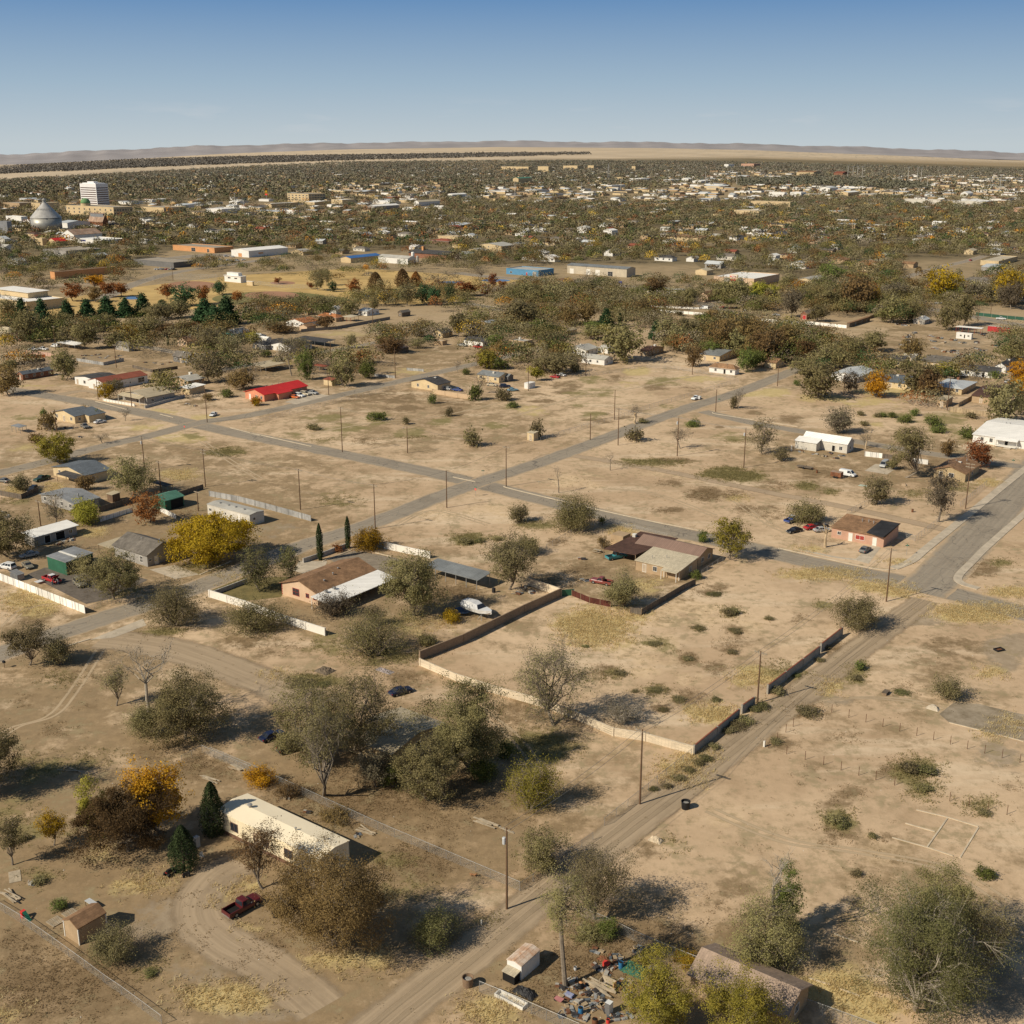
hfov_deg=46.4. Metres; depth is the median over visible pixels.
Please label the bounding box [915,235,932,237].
house
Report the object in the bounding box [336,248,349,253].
house
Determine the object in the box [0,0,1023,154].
sky
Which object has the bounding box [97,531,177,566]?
house
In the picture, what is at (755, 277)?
store
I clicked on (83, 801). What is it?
tree
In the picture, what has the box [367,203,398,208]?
warehouse
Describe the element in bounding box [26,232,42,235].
house
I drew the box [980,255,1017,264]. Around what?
house
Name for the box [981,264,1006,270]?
house
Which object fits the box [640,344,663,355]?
house
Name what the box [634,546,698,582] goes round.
house
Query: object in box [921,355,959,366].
house
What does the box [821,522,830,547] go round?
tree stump
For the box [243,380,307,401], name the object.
house
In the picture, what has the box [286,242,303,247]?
house
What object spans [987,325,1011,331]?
shipping container
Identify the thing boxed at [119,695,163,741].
bush
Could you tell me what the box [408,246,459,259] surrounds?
brick building
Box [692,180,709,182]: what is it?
warehouse
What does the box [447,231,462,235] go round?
house
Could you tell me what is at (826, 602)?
power line
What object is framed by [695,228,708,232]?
house
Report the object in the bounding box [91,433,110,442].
tree
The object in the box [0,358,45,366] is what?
garden wall
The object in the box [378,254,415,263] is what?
warehouse
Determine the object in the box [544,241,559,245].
house
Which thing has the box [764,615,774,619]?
shrub
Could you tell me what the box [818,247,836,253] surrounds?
house
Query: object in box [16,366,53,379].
house
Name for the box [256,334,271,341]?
house
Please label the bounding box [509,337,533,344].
house
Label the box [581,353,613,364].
house
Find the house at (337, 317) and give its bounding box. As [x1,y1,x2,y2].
[317,313,343,321]
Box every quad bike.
[163,865,176,877]
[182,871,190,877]
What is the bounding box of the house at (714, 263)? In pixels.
[704,260,726,268]
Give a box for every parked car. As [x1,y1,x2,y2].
[0,477,9,482]
[19,550,39,558]
[21,560,33,569]
[93,419,105,423]
[258,729,284,742]
[289,394,299,398]
[388,685,413,696]
[452,387,462,391]
[486,382,497,386]
[786,526,802,533]
[803,523,816,530]
[812,526,831,532]
[814,522,828,526]
[858,545,871,552]
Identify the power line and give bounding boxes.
[203,450,295,469]
[504,731,644,828]
[508,408,618,446]
[640,652,760,729]
[760,554,882,651]
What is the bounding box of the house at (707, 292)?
[698,290,718,301]
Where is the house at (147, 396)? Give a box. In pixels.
[118,386,174,404]
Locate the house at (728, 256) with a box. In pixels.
[716,253,740,260]
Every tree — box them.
[0,294,17,316]
[0,358,18,373]
[0,362,25,395]
[0,508,40,556]
[0,615,56,665]
[0,718,25,785]
[0,815,25,864]
[9,301,46,341]
[13,297,30,317]
[30,429,75,463]
[30,806,67,845]
[31,297,54,327]
[36,629,78,668]
[37,313,47,330]
[40,487,64,522]
[46,340,78,380]
[52,310,71,319]
[59,297,78,320]
[60,282,87,300]
[61,775,185,869]
[65,545,143,599]
[69,494,102,528]
[70,317,106,348]
[71,775,107,841]
[74,473,98,490]
[76,298,98,319]
[80,273,108,287]
[81,286,104,301]
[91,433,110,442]
[91,659,128,705]
[94,312,121,327]
[95,381,115,398]
[97,295,117,317]
[98,282,118,296]
[98,332,129,347]
[99,378,125,395]
[100,636,177,707]
[104,452,161,494]
[113,282,131,296]
[115,753,193,832]
[116,296,136,317]
[116,323,138,338]
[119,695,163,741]
[125,489,166,524]
[129,314,163,335]
[133,292,151,315]
[134,663,238,754]
[137,300,173,323]
[137,304,169,317]
[137,573,211,630]
[155,283,171,297]
[155,299,167,306]
[155,323,176,335]
[155,368,166,386]
[155,511,262,567]
[163,298,192,317]
[167,281,201,305]
[167,825,201,873]
[173,319,198,335]
[185,347,230,382]
[188,298,211,323]
[192,323,222,351]
[195,285,209,301]
[197,781,225,838]
[203,304,229,327]
[209,278,227,293]
[212,334,240,358]
[218,294,247,325]
[221,815,286,889]
[222,366,258,389]
[231,290,246,303]
[236,540,281,589]
[245,329,261,342]
[254,807,410,962]
[256,297,271,307]
[260,349,273,357]
[265,293,285,307]
[265,321,296,332]
[267,670,359,777]
[273,544,301,578]
[274,335,303,375]
[280,337,311,347]
[284,685,356,796]
[286,298,304,313]
[293,345,316,379]
[299,662,408,766]
[306,265,328,289]
[307,314,335,327]
[307,584,356,621]
[311,294,335,310]
[316,523,323,560]
[320,268,332,285]
[321,585,420,669]
[326,356,356,386]
[327,279,337,291]
[335,292,361,315]
[343,333,357,347]
[344,516,350,548]
[345,278,361,293]
[350,733,399,786]
[354,348,370,362]
[357,357,376,378]
[366,272,384,289]
[368,297,378,308]
[376,334,408,353]
[378,544,451,620]
[378,758,407,790]
[380,290,393,304]
[387,730,475,805]
[392,280,420,305]
[393,268,411,286]
[397,669,516,775]
[401,891,464,959]
[406,334,425,347]
[409,271,422,285]
[413,325,425,337]
[415,278,434,302]
[420,270,468,283]
[422,286,440,304]
[444,283,456,301]
[447,309,471,336]
[455,280,477,293]
[461,316,479,334]
[465,265,489,278]
[474,342,489,367]
[474,371,490,391]
[476,348,496,368]
[476,526,538,589]
[480,283,490,296]
[483,333,506,344]
[485,273,498,285]
[488,317,513,329]
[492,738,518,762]
[493,297,537,325]
[495,750,564,815]
[497,280,507,287]
[508,821,573,878]
[510,279,541,301]
[512,623,602,731]
[525,366,544,380]
[528,317,549,329]
[530,348,577,375]
[530,353,549,371]
[532,328,559,345]
[534,858,599,987]
[536,281,579,299]
[542,329,573,352]
[549,488,602,535]
[550,839,567,871]
[553,300,579,325]
[554,467,563,492]
[556,838,645,921]
[574,298,600,322]
[575,276,600,290]
[576,323,605,339]
[583,319,603,328]
[590,318,650,363]
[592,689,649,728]
[596,564,649,611]
[597,308,616,326]
[597,321,614,336]
[605,938,707,1023]
[606,295,623,304]
[613,305,632,317]
[618,312,621,327]
[630,402,641,416]
[634,294,650,313]
[639,272,672,293]
[647,320,664,339]
[654,309,677,340]
[661,324,690,350]
[670,425,693,448]
[674,315,700,332]
[679,285,696,307]
[683,342,706,366]
[694,952,800,1023]
[697,529,708,541]
[698,304,725,318]
[699,337,719,350]
[702,516,755,559]
[704,313,741,348]
[707,275,735,303]
[717,327,749,354]
[721,876,814,978]
[727,273,753,304]
[727,308,754,334]
[733,388,745,409]
[735,344,756,371]
[742,313,765,330]
[742,330,760,350]
[744,415,779,453]
[745,317,773,335]
[745,348,763,366]
[747,279,768,296]
[748,320,789,358]
[752,295,775,309]
[752,347,765,368]
[762,843,797,950]
[765,315,807,354]
[766,283,780,295]
[771,857,807,932]
[775,285,808,317]
[778,274,796,283]
[780,336,816,358]
[786,357,822,373]
[791,280,809,289]
[794,354,843,400]
[805,304,829,321]
[807,323,838,339]
[816,260,845,281]
[816,283,842,310]
[816,343,851,366]
[821,406,852,433]
[826,403,857,433]
[836,868,1023,1023]
[837,269,883,312]
[837,368,862,392]
[846,336,871,355]
[858,295,879,310]
[859,328,888,351]
[859,434,871,446]
[861,474,896,505]
[862,367,890,397]
[870,293,911,323]
[878,280,915,299]
[882,425,934,477]
[893,298,926,321]
[894,352,945,393]
[899,334,927,356]
[899,853,992,964]
[914,360,943,394]
[919,466,966,521]
[921,263,963,298]
[930,296,965,330]
[934,360,963,377]
[939,434,959,456]
[949,290,979,325]
[960,278,995,299]
[961,894,1023,970]
[963,436,995,467]
[980,370,1023,422]
[990,259,1023,304]
[995,283,1011,307]
[998,277,1023,308]
[999,332,1023,358]
[1006,358,1023,380]
[1008,376,1023,396]
[1011,390,1023,415]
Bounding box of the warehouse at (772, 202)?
[751,200,793,206]
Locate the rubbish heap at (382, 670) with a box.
[375,667,393,674]
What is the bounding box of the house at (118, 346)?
[114,341,134,351]
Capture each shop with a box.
[35,237,46,244]
[74,372,115,385]
[76,237,121,243]
[88,370,147,389]
[173,243,232,252]
[382,196,398,198]
[557,278,575,283]
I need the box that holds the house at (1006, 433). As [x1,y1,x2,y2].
[973,417,1023,449]
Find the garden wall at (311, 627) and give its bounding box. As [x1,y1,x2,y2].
[208,590,325,635]
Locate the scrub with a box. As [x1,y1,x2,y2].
[0,436,1023,1023]
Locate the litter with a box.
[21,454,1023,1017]
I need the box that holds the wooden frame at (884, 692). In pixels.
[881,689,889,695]
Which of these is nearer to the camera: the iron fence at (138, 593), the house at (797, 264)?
the iron fence at (138, 593)
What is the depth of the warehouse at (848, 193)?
2455.48 m
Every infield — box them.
[168,281,214,288]
[245,291,298,298]
[270,281,294,284]
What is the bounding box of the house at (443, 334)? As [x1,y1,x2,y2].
[432,327,452,337]
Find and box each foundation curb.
[834,933,857,942]
[892,837,927,847]
[905,823,934,831]
[916,809,947,817]
[927,818,947,846]
[928,847,953,855]
[948,817,978,826]
[949,722,978,729]
[959,827,978,857]
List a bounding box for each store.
[6,215,27,220]
[207,207,239,212]
[231,245,287,257]
[265,202,297,207]
[331,190,358,192]
[714,271,779,286]
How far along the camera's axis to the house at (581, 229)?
1418.54 m
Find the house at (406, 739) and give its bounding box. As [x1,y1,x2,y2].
[347,707,444,766]
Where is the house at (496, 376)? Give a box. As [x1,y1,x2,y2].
[477,370,507,382]
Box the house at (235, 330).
[223,327,249,338]
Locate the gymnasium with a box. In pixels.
[0,286,63,310]
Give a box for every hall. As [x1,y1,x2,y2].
[438,235,464,239]
[960,191,972,196]
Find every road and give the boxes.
[0,342,567,476]
[0,359,818,662]
[0,386,1023,621]
[23,283,118,287]
[96,257,282,298]
[136,345,203,356]
[164,253,235,258]
[216,338,399,370]
[451,272,741,316]
[466,299,525,309]
[697,410,1023,468]
[895,457,1023,597]
[898,255,987,278]
[922,307,1022,327]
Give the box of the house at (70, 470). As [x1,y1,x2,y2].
[52,460,111,481]
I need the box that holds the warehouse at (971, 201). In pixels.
[953,199,990,206]
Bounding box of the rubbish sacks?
[510,985,538,1000]
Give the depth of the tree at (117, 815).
173.06 m
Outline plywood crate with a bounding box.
[599,974,616,988]
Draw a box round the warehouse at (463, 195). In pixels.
[448,193,466,196]
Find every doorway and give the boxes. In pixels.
[67,556,93,574]
[171,497,183,509]
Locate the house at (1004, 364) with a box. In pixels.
[995,357,1016,372]
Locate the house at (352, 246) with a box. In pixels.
[348,242,359,247]
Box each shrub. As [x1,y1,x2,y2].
[5,471,31,491]
[15,832,32,842]
[27,432,43,443]
[30,873,48,887]
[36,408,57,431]
[49,897,68,913]
[80,912,151,970]
[143,967,161,979]
[201,393,215,400]
[217,588,296,638]
[218,388,234,397]
[240,764,277,791]
[253,395,261,405]
[270,776,307,798]
[282,677,316,687]
[306,423,319,430]
[311,801,355,832]
[317,679,331,686]
[332,542,344,553]
[348,525,391,553]
[356,599,388,624]
[366,410,387,420]
[402,416,410,424]
[415,630,437,647]
[427,391,436,403]
[439,607,462,624]
[443,405,452,415]
[455,537,478,546]
[462,367,471,374]
[463,424,482,447]
[466,384,483,400]
[467,755,499,783]
[489,353,510,369]
[495,386,512,401]
[506,401,518,407]
[508,500,530,523]
[512,532,542,553]
[529,418,546,438]
[570,358,581,372]
[571,915,614,948]
[592,913,623,942]
[595,535,612,548]
[597,515,605,524]
[610,669,627,676]
[624,425,644,441]
[637,418,648,422]
[646,683,662,693]
[647,641,657,646]
[647,786,658,791]
[655,706,671,712]
[658,782,671,789]
[667,694,687,703]
[670,773,685,782]
[670,946,696,969]
[680,766,696,774]
[681,655,696,661]
[684,418,700,426]
[688,569,702,579]
[689,623,709,632]
[691,757,706,767]
[699,753,714,761]
[705,591,721,596]
[707,742,720,750]
[710,696,721,702]
[721,607,738,616]
[721,725,738,733]
[727,607,741,615]
[727,627,743,634]
[727,648,738,654]
[728,395,738,408]
[729,719,747,731]
[735,713,756,726]
[748,705,762,712]
[757,700,769,710]
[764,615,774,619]
[767,737,783,747]
[770,685,786,696]
[771,446,792,460]
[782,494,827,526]
[795,704,823,720]
[814,656,826,661]
[819,809,847,824]
[827,590,886,634]
[835,818,850,829]
[848,867,862,877]
[850,674,862,680]
[854,659,866,670]
[857,410,865,415]
[859,421,868,425]
[866,832,880,839]
[885,358,897,368]
[885,458,899,469]
[887,411,897,417]
[891,688,914,696]
[894,412,914,423]
[896,760,924,775]
[908,408,920,416]
[913,782,933,794]
[917,764,943,777]
[923,412,944,425]
[928,671,970,702]
[929,423,946,433]
[957,424,975,438]
[963,411,980,419]
[973,863,998,880]
[976,807,991,816]
[988,369,999,379]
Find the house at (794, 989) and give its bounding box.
[686,943,812,1023]
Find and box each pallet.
[46,915,62,926]
[61,907,77,916]
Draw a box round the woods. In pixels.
[0,151,1023,403]
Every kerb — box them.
[199,561,230,574]
[251,432,311,446]
[323,549,354,560]
[503,486,700,530]
[712,412,797,426]
[778,548,916,569]
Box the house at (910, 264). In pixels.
[902,261,917,267]
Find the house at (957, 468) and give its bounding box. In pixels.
[934,457,980,481]
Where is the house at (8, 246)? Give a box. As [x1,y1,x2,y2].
[1,244,12,249]
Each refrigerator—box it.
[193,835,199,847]
[605,999,612,1014]
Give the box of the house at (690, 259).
[686,255,699,261]
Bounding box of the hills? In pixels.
[0,140,1023,164]
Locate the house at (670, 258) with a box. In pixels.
[654,255,677,261]
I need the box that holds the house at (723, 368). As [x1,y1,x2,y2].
[708,362,740,374]
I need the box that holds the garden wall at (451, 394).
[432,389,470,398]
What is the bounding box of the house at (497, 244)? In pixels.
[478,242,513,251]
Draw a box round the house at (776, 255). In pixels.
[768,253,779,258]
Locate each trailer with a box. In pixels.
[830,470,842,478]
[956,332,972,339]
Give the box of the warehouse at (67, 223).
[62,220,89,227]
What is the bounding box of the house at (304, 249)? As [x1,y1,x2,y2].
[291,248,311,254]
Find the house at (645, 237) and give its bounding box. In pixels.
[640,234,654,238]
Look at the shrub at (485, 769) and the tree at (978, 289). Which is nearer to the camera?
the shrub at (485, 769)
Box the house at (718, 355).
[700,348,736,361]
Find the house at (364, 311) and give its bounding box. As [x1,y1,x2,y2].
[357,307,379,315]
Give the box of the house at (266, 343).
[252,337,287,349]
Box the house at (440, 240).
[430,238,454,244]
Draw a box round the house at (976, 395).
[971,384,1006,403]
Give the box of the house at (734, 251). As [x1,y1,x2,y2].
[724,249,738,253]
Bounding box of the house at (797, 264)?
[788,260,808,268]
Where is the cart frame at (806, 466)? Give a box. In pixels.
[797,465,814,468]
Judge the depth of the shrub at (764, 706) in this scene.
221.51 m
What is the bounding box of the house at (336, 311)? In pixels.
[331,305,341,313]
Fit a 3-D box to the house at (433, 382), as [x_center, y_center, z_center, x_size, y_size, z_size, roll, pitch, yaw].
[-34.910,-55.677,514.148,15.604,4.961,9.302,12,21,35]
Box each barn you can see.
[47,237,67,244]
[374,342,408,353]
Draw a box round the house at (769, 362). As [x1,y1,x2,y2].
[764,357,783,368]
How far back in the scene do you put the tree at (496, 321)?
666.34 m
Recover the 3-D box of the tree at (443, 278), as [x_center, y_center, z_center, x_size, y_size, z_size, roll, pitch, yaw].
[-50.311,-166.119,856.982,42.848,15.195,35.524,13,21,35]
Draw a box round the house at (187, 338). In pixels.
[177,336,201,346]
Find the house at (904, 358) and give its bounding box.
[876,351,910,365]
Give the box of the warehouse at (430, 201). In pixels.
[414,199,439,205]
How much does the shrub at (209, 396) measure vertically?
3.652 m
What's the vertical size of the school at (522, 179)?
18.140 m
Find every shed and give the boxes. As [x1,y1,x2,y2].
[47,546,93,574]
[62,903,107,945]
[106,490,120,501]
[181,383,205,394]
[246,281,253,285]
[299,323,315,329]
[324,377,337,385]
[397,309,410,316]
[434,339,446,345]
[501,943,539,984]
[562,327,576,334]
[695,267,712,274]
[937,395,952,407]
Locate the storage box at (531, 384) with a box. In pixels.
[524,381,534,388]
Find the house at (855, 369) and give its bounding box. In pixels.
[831,366,872,382]
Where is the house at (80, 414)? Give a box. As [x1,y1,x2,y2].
[52,406,105,423]
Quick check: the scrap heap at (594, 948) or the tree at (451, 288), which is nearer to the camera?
the scrap heap at (594, 948)
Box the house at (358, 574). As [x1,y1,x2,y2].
[279,557,393,608]
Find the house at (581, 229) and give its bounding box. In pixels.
[577,225,590,232]
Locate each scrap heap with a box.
[27,879,35,885]
[303,809,311,813]
[354,832,362,838]
[511,591,523,594]
[527,589,536,594]
[555,983,565,989]
[557,1008,566,1018]
[558,992,573,1002]
[561,1003,574,1014]
[567,977,577,985]
[568,976,578,984]
[568,998,579,1005]
[570,984,585,991]
[571,1011,582,1017]
[575,1015,589,1022]
[578,998,589,1008]
[578,1010,589,1021]
[579,990,591,996]
[583,981,592,989]
[584,997,596,1004]
[589,946,604,953]
[589,1001,599,1012]
[591,961,599,970]
[592,965,604,971]
[594,992,604,999]
[595,999,604,1008]
[601,962,616,971]
[601,967,611,976]
[606,1015,620,1021]
[608,953,620,962]
[609,1012,623,1018]
[610,955,620,964]
[611,953,623,959]
[614,1012,627,1019]
[616,978,624,990]
[619,977,628,983]
[626,1009,641,1018]
[632,944,647,949]
[632,947,642,953]
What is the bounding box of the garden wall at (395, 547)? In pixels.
[384,542,430,558]
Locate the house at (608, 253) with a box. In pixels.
[604,249,620,255]
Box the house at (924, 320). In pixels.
[913,315,930,324]
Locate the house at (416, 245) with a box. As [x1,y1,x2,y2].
[409,244,422,248]
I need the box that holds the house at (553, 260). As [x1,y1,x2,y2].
[539,254,560,261]
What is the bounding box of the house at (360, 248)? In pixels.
[353,246,369,251]
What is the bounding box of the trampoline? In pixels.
[453,607,470,613]
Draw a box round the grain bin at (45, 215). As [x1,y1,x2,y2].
[30,198,62,231]
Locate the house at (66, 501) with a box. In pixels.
[39,487,100,510]
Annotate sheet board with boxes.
[8,870,20,883]
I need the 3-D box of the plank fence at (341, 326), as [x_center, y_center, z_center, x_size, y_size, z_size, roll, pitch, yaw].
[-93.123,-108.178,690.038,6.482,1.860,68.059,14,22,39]
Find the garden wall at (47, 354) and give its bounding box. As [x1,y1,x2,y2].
[20,350,56,355]
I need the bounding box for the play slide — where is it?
[20,909,31,920]
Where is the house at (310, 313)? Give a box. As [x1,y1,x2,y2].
[300,307,314,314]
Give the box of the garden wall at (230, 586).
[214,578,247,592]
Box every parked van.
[839,468,856,476]
[879,459,888,467]
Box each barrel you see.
[578,980,582,989]
[578,1006,582,1013]
[592,1017,597,1023]
[618,960,622,968]
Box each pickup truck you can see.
[33,475,50,481]
[41,573,61,583]
[80,423,88,428]
[221,892,263,918]
[308,390,318,394]
[589,576,613,585]
[605,551,627,560]
[691,395,700,399]
[783,514,798,523]
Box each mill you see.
[0,221,12,232]
[62,228,101,239]
[88,212,107,226]
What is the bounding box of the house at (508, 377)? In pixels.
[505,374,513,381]
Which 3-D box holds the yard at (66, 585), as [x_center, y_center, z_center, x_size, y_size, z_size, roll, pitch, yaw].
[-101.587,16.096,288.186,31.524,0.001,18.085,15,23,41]
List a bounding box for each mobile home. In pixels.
[24,520,78,546]
[207,500,263,524]
[218,793,349,880]
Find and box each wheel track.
[0,604,48,626]
[2,649,97,731]
[3,649,105,737]
[10,603,56,624]
[199,441,256,478]
[204,441,262,478]
[310,400,507,433]
[313,400,510,433]
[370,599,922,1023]
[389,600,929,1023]
[390,510,483,527]
[397,510,490,526]
[480,708,555,785]
[486,719,540,778]
[513,375,696,415]
[517,374,703,415]
[605,489,710,515]
[608,488,716,514]
[705,810,1019,918]
[714,808,1023,913]
[731,500,813,539]
[735,499,817,538]
[809,696,945,708]
[813,698,941,711]
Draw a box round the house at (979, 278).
[966,277,992,283]
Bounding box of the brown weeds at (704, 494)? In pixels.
[0,436,1023,1023]
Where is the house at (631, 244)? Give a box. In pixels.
[627,243,643,248]
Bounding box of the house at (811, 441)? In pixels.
[794,431,853,453]
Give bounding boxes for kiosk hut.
[527,430,538,440]
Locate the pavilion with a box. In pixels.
[342,315,358,320]
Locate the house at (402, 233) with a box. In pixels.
[397,232,414,236]
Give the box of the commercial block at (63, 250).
[43,246,100,256]
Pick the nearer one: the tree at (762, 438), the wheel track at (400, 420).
the tree at (762, 438)
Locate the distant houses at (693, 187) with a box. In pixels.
[0,165,1023,232]
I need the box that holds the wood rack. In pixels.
[149,480,172,490]
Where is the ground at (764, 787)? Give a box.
[0,147,1023,1023]
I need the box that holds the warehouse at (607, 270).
[567,263,635,277]
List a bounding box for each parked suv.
[0,561,16,570]
[27,484,37,490]
[72,576,86,587]
[276,741,303,754]
[294,392,304,397]
[300,390,310,395]
[499,383,510,387]
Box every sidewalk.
[797,549,857,560]
[890,466,1023,569]
[953,510,1023,589]
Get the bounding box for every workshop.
[50,266,114,278]
[506,266,553,275]
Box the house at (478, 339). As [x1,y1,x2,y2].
[464,336,491,346]
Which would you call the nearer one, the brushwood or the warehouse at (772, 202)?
the brushwood
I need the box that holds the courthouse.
[66,198,132,215]
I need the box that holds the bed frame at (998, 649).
[993,647,1004,651]
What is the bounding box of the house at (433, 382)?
[411,376,450,389]
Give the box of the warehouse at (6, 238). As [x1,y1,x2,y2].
[0,236,9,242]
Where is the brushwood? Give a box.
[314,666,336,674]
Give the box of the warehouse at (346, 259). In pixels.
[340,253,379,262]
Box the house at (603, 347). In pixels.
[599,344,613,353]
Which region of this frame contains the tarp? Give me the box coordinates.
[619,960,648,979]
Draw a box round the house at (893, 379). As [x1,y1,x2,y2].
[880,374,924,389]
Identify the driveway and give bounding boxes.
[90,619,145,639]
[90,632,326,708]
[150,565,197,578]
[172,855,343,1021]
[286,394,328,403]
[294,561,326,572]
[856,545,880,563]
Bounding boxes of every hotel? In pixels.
[287,193,324,201]
[797,171,820,174]
[834,171,848,175]
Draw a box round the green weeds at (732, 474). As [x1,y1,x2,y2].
[0,434,1020,1015]
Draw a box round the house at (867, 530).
[830,514,900,546]
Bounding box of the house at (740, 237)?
[729,234,744,239]
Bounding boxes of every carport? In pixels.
[11,424,26,433]
[57,340,80,345]
[250,360,285,368]
[294,336,334,346]
[314,364,328,370]
[429,558,489,589]
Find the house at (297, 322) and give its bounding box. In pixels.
[285,316,317,326]
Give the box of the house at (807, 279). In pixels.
[798,275,823,284]
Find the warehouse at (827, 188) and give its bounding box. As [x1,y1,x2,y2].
[819,186,837,191]
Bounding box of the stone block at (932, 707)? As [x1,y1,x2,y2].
[925,704,939,711]
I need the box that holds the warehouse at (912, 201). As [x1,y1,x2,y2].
[904,199,941,203]
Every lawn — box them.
[0,268,516,320]
[212,577,287,600]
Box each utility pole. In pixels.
[35,500,40,525]
[139,436,144,464]
[155,461,161,491]
[200,449,205,486]
[295,469,300,509]
[338,407,342,451]
[371,484,376,527]
[446,471,446,507]
[499,826,514,908]
[503,446,508,486]
[616,408,621,444]
[635,728,649,803]
[675,417,681,455]
[743,429,749,467]
[754,650,766,701]
[886,548,896,601]
[947,377,953,410]
[965,463,974,508]
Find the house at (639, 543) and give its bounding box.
[603,531,713,567]
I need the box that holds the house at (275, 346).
[270,338,311,351]
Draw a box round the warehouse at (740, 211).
[734,209,764,215]
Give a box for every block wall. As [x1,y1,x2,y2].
[144,394,184,407]
[419,588,561,658]
[419,658,693,753]
[528,577,558,592]
[693,708,739,754]
[740,696,754,713]
[766,645,820,693]
[820,627,842,651]
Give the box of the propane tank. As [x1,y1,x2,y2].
[160,507,176,518]
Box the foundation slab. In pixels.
[940,702,1023,739]
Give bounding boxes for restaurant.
[134,257,195,267]
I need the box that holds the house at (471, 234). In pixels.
[462,233,477,237]
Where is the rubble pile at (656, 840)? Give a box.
[648,836,663,844]
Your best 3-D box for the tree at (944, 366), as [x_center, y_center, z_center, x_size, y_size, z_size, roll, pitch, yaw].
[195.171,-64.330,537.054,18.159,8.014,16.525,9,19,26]
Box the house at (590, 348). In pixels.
[567,343,598,354]
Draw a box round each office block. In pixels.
[3,202,32,207]
[31,202,58,209]
[141,205,186,212]
[331,199,354,204]
[741,163,759,166]
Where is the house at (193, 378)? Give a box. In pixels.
[171,372,204,385]
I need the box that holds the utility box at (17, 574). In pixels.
[9,569,24,580]
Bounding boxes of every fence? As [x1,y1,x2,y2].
[0,487,38,498]
[0,573,85,613]
[0,903,161,1023]
[76,358,123,364]
[98,495,139,511]
[100,508,132,521]
[111,581,170,605]
[132,365,177,372]
[153,273,216,281]
[179,484,202,494]
[181,745,252,770]
[209,491,310,520]
[210,747,519,890]
[252,386,394,422]
[254,280,315,288]
[301,317,389,331]
[374,374,394,377]
[407,368,423,371]
[479,981,577,1023]
[520,832,592,890]
[541,379,734,438]
[546,520,667,546]
[562,589,573,595]
[565,365,733,378]
[572,590,610,606]
[583,908,875,1023]
[604,749,691,825]
[630,579,695,614]
[651,305,698,308]
[652,309,701,314]
[702,553,727,573]
[805,321,846,327]
[847,316,870,326]
[864,451,882,457]
[883,454,894,458]
[898,519,938,540]
[914,458,927,464]
[949,407,989,416]
[958,396,971,406]
[960,482,986,504]
[976,312,1023,319]
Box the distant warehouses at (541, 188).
[20,168,1023,240]
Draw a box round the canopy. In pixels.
[956,325,982,333]
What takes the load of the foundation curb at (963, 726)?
on the ground at (764, 787)
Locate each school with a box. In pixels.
[501,166,533,169]
[513,177,531,182]
[538,166,551,171]
[563,165,582,169]
[588,165,601,169]
[632,166,643,170]
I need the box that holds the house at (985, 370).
[960,364,1002,377]
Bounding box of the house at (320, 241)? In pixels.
[315,238,327,243]
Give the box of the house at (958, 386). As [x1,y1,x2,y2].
[933,377,976,394]
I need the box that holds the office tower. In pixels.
[80,181,109,204]
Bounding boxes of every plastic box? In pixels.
[554,995,564,1003]
[565,991,573,998]
[597,955,609,961]
[602,960,609,966]
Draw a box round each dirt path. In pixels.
[59,390,96,403]
[534,454,946,530]
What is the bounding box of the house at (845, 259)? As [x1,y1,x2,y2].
[831,257,850,263]
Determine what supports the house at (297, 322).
on the ground at (764, 787)
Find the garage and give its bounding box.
[150,490,184,509]
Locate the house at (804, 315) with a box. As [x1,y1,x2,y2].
[800,309,814,319]
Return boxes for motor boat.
[460,598,491,620]
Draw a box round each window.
[138,377,144,382]
[230,821,237,832]
[284,848,292,858]
[292,587,298,595]
[794,1002,798,1014]
[855,534,864,540]
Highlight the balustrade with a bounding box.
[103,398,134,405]
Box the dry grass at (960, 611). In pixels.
[0,467,1023,1023]
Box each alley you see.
[348,597,935,1023]
[904,399,987,418]
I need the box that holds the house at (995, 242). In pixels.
[987,241,1002,245]
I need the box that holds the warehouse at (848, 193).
[839,190,858,195]
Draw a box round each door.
[44,534,50,543]
[55,530,64,540]
[154,555,158,564]
[528,957,534,973]
[642,564,645,571]
[848,533,852,540]
[872,537,876,545]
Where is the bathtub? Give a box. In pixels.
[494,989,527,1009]
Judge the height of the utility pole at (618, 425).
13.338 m
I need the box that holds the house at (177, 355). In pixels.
[172,350,196,363]
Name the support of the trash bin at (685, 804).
on the alley at (452, 987)
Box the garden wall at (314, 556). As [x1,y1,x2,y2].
[303,543,345,562]
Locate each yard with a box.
[27,566,146,603]
[330,551,403,573]
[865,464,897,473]
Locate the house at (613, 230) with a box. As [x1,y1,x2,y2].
[603,228,617,235]
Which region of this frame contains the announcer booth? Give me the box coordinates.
[224,272,245,282]
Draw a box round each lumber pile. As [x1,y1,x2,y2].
[0,888,20,902]
[57,765,91,774]
[199,775,219,783]
[228,764,244,770]
[355,824,375,835]
[473,816,498,828]
[583,976,615,997]
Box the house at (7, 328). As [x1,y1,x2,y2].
[0,327,12,335]
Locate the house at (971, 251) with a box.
[964,248,976,254]
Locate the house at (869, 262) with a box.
[856,260,879,266]
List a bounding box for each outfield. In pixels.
[212,292,323,304]
[285,296,346,302]
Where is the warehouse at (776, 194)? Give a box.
[769,192,786,196]
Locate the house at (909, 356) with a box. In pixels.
[904,353,919,360]
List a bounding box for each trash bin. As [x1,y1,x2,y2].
[462,973,473,988]
[681,799,690,809]
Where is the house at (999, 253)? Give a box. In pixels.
[990,248,1004,254]
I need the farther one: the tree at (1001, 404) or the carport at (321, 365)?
the carport at (321, 365)
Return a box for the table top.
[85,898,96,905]
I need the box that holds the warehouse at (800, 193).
[790,192,805,196]

